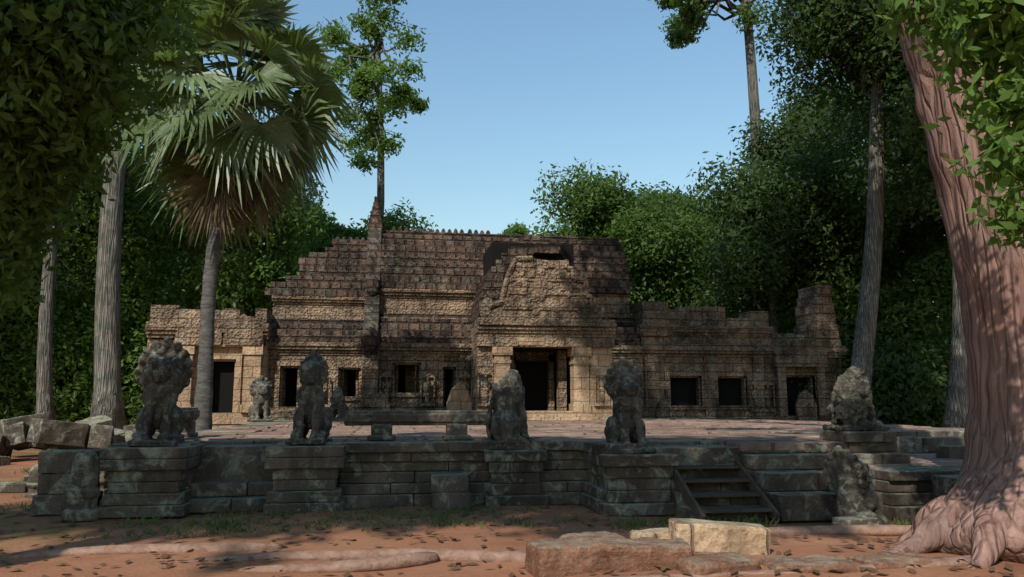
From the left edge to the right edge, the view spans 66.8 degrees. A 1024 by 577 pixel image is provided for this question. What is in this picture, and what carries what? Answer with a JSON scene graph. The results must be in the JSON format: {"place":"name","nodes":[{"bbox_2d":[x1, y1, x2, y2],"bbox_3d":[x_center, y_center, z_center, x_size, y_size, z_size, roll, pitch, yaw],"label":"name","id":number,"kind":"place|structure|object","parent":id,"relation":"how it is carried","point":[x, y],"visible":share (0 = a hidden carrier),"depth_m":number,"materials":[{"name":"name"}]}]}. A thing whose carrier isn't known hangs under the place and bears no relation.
{"place":"outdoors","nodes":[
{"label":"outdoors","id":0,"kind":"place"},
{"bbox_2d":[0,0,227,337],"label":"overhanging leaves","id":1,"kind":"object","parent":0,"point":[67,80],"visible":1,"depth_m":8.16,"materials":[{"name":"green plant"}]},
{"bbox_2d":[95,0,361,431],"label":"palm","id":2,"kind":"object","parent":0,"point":[304,130],"depth_m":19.47,"materials":[{"name":"green plant"}]},
{"bbox_2d":[155,118,298,254],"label":"palm fronds","id":3,"kind":"object","parent":2,"relation":"attached to","point":[193,195],"visible":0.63,"depth_m":19.66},
{"bbox_2d":[148,24,309,193],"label":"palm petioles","id":4,"kind":"object","parent":2,"relation":"attached to","point":[244,77],"visible":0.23,"depth_m":20.53,"materials":[{"name":"green plant"}]},
{"bbox_2d":[143,337,612,428],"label":"temple wall","id":5,"kind":"structure","parent":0,"point":[590,398],"depth_m":28.09,"materials":[{"name":"beige stone"}]},
{"bbox_2d":[41,0,938,316],"label":"sky","id":6,"kind":"structure","parent":0,"point":[511,86],"materials":[{"name":"blue"}]},
{"bbox_2d":[212,242,807,414],"bbox_3d":[0.635,1.978,31.843,24.240,6.810,6.400,1,-9,-9],"label":"temple interior","id":7,"kind":"object","parent":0,"point":[533,375],"visible":0.19,"depth_m":30.26,"materials":[{"name":"black stone"}]},
{"bbox_2d":[0,448,1023,576],"bbox_3d":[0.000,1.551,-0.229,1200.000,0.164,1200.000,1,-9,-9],"label":"ground","id":8,"kind":"structure","parent":0,"point":[143,565],"depth_m":9.11,"materials":[{"name":"brown soil"}]},
{"bbox_2d":[0,456,10,465],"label":"scattered blocks","id":9,"kind":"structure","parent":8,"relation":"on","point":[5,460],"depth_m":19.99,"materials":[{"name":"stone"}]},
{"bbox_2d":[35,225,57,419],"bbox_3d":[-19.224,-5.822,30.724,9.528,23.795,10.580,1,-9,-9],"label":"tree","id":10,"kind":"object","parent":8,"relation":"on","point":[44,392],"visible":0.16,"depth_m":30.35,"materials":[{"name":"grey plant"}]},
{"bbox_2d":[0,412,158,521],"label":"stone blocks","id":11,"kind":"structure","parent":8,"relation":"on","point":[65,478],"depth_m":13.20,"materials":[{"name":"stone"}]},
{"bbox_2d":[29,139,231,419],"bbox_3d":[-21.500,-1.798,39.231,13.258,18.408,15.555,1,-9,-9],"label":"tree","id":12,"kind":"object","parent":8,"relation":"on","point":[137,232],"depth_m":38.54,"materials":[{"name":"green plant"}]},
{"bbox_2d":[0,238,272,424],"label":"forest edge","id":13,"kind":"object","parent":8,"relation":"on","point":[73,347],"visible":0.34,"depth_m":36.95,"materials":[{"name":"green plant"}]},
{"bbox_2d":[90,23,289,429],"bbox_3d":[-15.643,-7.997,29.252,13.370,27.662,13.495,1,-9,-9],"label":"tree","id":14,"kind":"object","parent":8,"relation":"on","point":[107,399],"depth_m":27.97,"materials":[{"name":"grey plant"}]},
{"bbox_2d":[145,110,335,315],"bbox_3d":[-13.302,-0.953,37.843,9.705,16.246,10.897,1,-9,-9],"label":"tree","id":15,"kind":"object","parent":8,"relation":"on","point":[271,267],"depth_m":36.33,"materials":[{"name":"green plant"}]},
{"bbox_2d":[294,197,438,263],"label":"tree","id":16,"kind":"object","parent":8,"relation":"on","point":[340,231],"visible":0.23,"depth_m":46.19,"materials":[{"name":"green plant"}]},
{"bbox_2d":[316,0,429,225],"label":"tall tree","id":17,"kind":"object","parent":8,"relation":"on","point":[402,97],"depth_m":45.57,"materials":[{"name":"green plant"}]},
{"bbox_2d":[1,468,913,540],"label":"grass tufts","id":18,"kind":"object","parent":8,"relation":"on","point":[634,523],"visible":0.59,"depth_m":10.32,"materials":[{"name":"green plant"}]},
{"bbox_2d":[3,195,951,420],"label":"forest","id":19,"kind":"object","parent":8,"relation":"on","point":[169,262],"depth_m":49.15,"materials":[{"name":"green plant"}]},
{"bbox_2d":[5,525,970,576],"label":"roots","id":20,"kind":"object","parent":8,"relation":"on","point":[362,560],"visible":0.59,"depth_m":7.95,"materials":[{"name":"brown plant"}]},
{"bbox_2d":[145,256,846,421],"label":"temple walls","id":21,"kind":"structure","parent":8,"relation":"on","point":[554,303],"depth_m":30.43,"materials":[{"name":"brown stone"}]},
{"bbox_2d":[264,196,639,353],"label":"temple roofs","id":22,"kind":"structure","parent":21,"relation":"on","point":[374,263],"depth_m":31.63,"materials":[{"name":"brown stone"}]},
{"bbox_2d":[53,268,951,427],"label":"understorey","id":23,"kind":"object","parent":8,"relation":"on","point":[917,396],"visible":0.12,"depth_m":32.26,"materials":[{"name":"green plant"}]},
{"bbox_2d":[0,502,1016,576],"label":"leaf litter","id":24,"kind":"object","parent":8,"relation":"on","point":[662,568],"visible":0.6,"depth_m":8.49,"materials":[{"name":"brown plant"}]},
{"bbox_2d":[497,219,531,234],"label":"tree","id":25,"kind":"object","parent":8,"relation":"on","point":[516,229],"visible":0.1,"depth_m":72.09,"materials":[{"name":"green plant"}]},
{"bbox_2d":[97,420,964,524],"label":"terrace blocks","id":26,"kind":"structure","parent":8,"relation":"on","point":[267,475],"depth_m":11.67,"materials":[{"name":"stone"}]},
{"bbox_2d":[127,336,192,446],"bbox_3d":[-5.334,1.557,11.796,0.828,1.669,0.912,4,-9,-15],"label":"lion","id":27,"kind":"object","parent":26,"relation":"on","point":[163,371],"visible":0.98,"depth_m":11.62},
{"bbox_2d":[247,375,272,421],"bbox_3d":[-8.224,3.607,25.401,0.754,1.523,0.943,5,-10,-29],"label":"lion","id":28,"kind":"object","parent":26,"relation":"on","point":[260,389],"visible":1,"depth_m":25.21},
{"bbox_2d":[285,349,332,445],"bbox_3d":[-3.127,1.690,12.110,0.606,1.511,0.797,0,-11,-1],"label":"lion","id":29,"kind":"object","parent":26,"relation":"on","point":[312,412],"visible":0.98,"depth_m":11.92},
{"bbox_2d":[485,369,533,449],"bbox_3d":[-0.031,1.990,12.752,0.862,1.337,0.664,2,-9,-14],"label":"lion","id":30,"kind":"object","parent":26,"relation":"on","point":[506,420],"visible":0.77,"depth_m":12.58},
{"bbox_2d":[177,418,964,467],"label":"terrace paving","id":31,"kind":"structure","parent":26,"relation":"on","point":[656,429],"depth_m":15.94,"materials":[{"name":"grey stone"}]},
{"bbox_2d":[156,407,492,440],"bbox_3d":[-3.341,2.240,12.835,5.875,0.538,1.850,-2,-9,13],"label":"naga balustrade","id":32,"kind":"object","parent":31,"relation":"on","point":[382,423],"visible":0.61,"depth_m":12.70,"materials":[{"name":"stone"}]},
{"bbox_2d":[328,387,348,420],"bbox_3d":[-5.991,3.993,26.730,0.701,1.198,0.920,0,-8,1],"label":"statue","id":33,"kind":"object","parent":31,"relation":"on","point":[338,406],"visible":0.78,"depth_m":26.56,"materials":[{"name":"grey stone"}]},
{"bbox_2d":[604,356,655,453],"bbox_3d":[1.746,1.782,11.916,0.639,1.476,0.827,-1,-8,-12],"label":"lion","id":34,"kind":"object","parent":26,"relation":"on","point":[625,423],"visible":0.84,"depth_m":11.73},
{"bbox_2d":[822,366,889,431],"bbox_3d":[5.509,1.781,12.500,0.870,1.066,0.671,0,-8,1],"label":"lion","id":35,"kind":"object","parent":26,"relation":"on","point":[850,407],"visible":0.98,"depth_m":12.31},
{"bbox_2d":[522,157,717,316],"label":"tree","id":36,"kind":"object","parent":8,"relation":"on","point":[650,237],"depth_m":42.01,"materials":[{"name":"green plant"}]},
{"bbox_2d":[570,180,731,308],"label":"tree","id":37,"kind":"object","parent":8,"relation":"on","point":[680,200],"visible":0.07,"depth_m":47.36,"materials":[{"name":"green plant"}]},
{"bbox_2d":[629,518,770,554],"bbox_3d":[1.947,2.601,8.169,1.385,0.371,0.642,0,-8,-1],"label":"dressed block","id":38,"kind":"object","parent":8,"relation":"on","point":[699,536],"depth_m":7.88,"materials":[{"name":"stone"}]},
{"bbox_2d":[647,0,768,310],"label":"tree","id":39,"kind":"object","parent":8,"relation":"on","point":[690,15],"depth_m":44.63,"materials":[{"name":"green plant"}]},
{"bbox_2d":[653,167,791,332],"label":"tree","id":40,"kind":"object","parent":8,"relation":"on","point":[707,212],"visible":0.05,"depth_m":50.65,"materials":[{"name":"green plant"}]},
{"bbox_2d":[672,459,779,523],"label":"wooden steps","id":41,"kind":"structure","parent":8,"relation":"on","point":[767,506],"depth_m":10.95,"materials":[{"name":"brown wood"}]},
{"bbox_2d":[525,531,932,576],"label":"stone slabs","id":42,"kind":"structure","parent":8,"relation":"on","point":[568,554],"depth_m":7.12,"materials":[{"name":"beige stone"}]},
{"bbox_2d":[682,131,866,332],"bbox_3d":[13.207,-0.243,39.547,10.568,15.263,12.609,1,-9,-9],"label":"tree","id":43,"kind":"object","parent":8,"relation":"on","point":[768,233],"depth_m":37.81,"materials":[{"name":"green plant"}]},
{"bbox_2d":[704,69,939,312],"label":"tree","id":44,"kind":"object","parent":8,"relation":"on","point":[807,121],"depth_m":42.89,"materials":[{"name":"green plant"}]},
{"bbox_2d":[739,0,920,386],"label":"tree","id":45,"kind":"object","parent":8,"relation":"on","point":[809,56],"depth_m":31.37,"materials":[{"name":"green plant"}]},
{"bbox_2d":[823,445,888,524],"bbox_3d":[4.578,2.802,10.356,0.884,1.428,0.682,-5,-18,-26],"label":"statue","id":46,"kind":"object","parent":8,"relation":"on","point":[847,474],"visible":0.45,"depth_m":10.21,"materials":[{"name":"stone"}]},
{"bbox_2d":[763,125,951,386],"bbox_3d":[18.781,-0.945,40.040,12.731,16.786,11.963,1,-9,-9],"label":"tree","id":47,"kind":"object","parent":8,"relation":"on","point":[915,303],"depth_m":37.71,"materials":[{"name":"green plant"}]},
{"bbox_2d":[775,0,968,427],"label":"tree","id":48,"kind":"object","parent":8,"relation":"on","point":[919,184],"depth_m":29.35,"materials":[{"name":"green plant"}]},
{"bbox_2d":[829,97,949,322],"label":"tree","id":49,"kind":"object","parent":8,"relation":"on","point":[940,231],"depth_m":41.26,"materials":[{"name":"green plant"}]},
{"bbox_2d":[881,1,1023,568],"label":"tree","id":50,"kind":"object","parent":8,"relation":"on","point":[976,512],"visible":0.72,"depth_m":8.39,"materials":[{"name":"red plant"}]},
{"bbox_2d":[836,0,1023,252],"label":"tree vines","id":51,"kind":"object","parent":50,"relation":"attached to","point":[988,35],"visible":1,"depth_m":5.80,"materials":[{"name":"green plant"}]}
]}

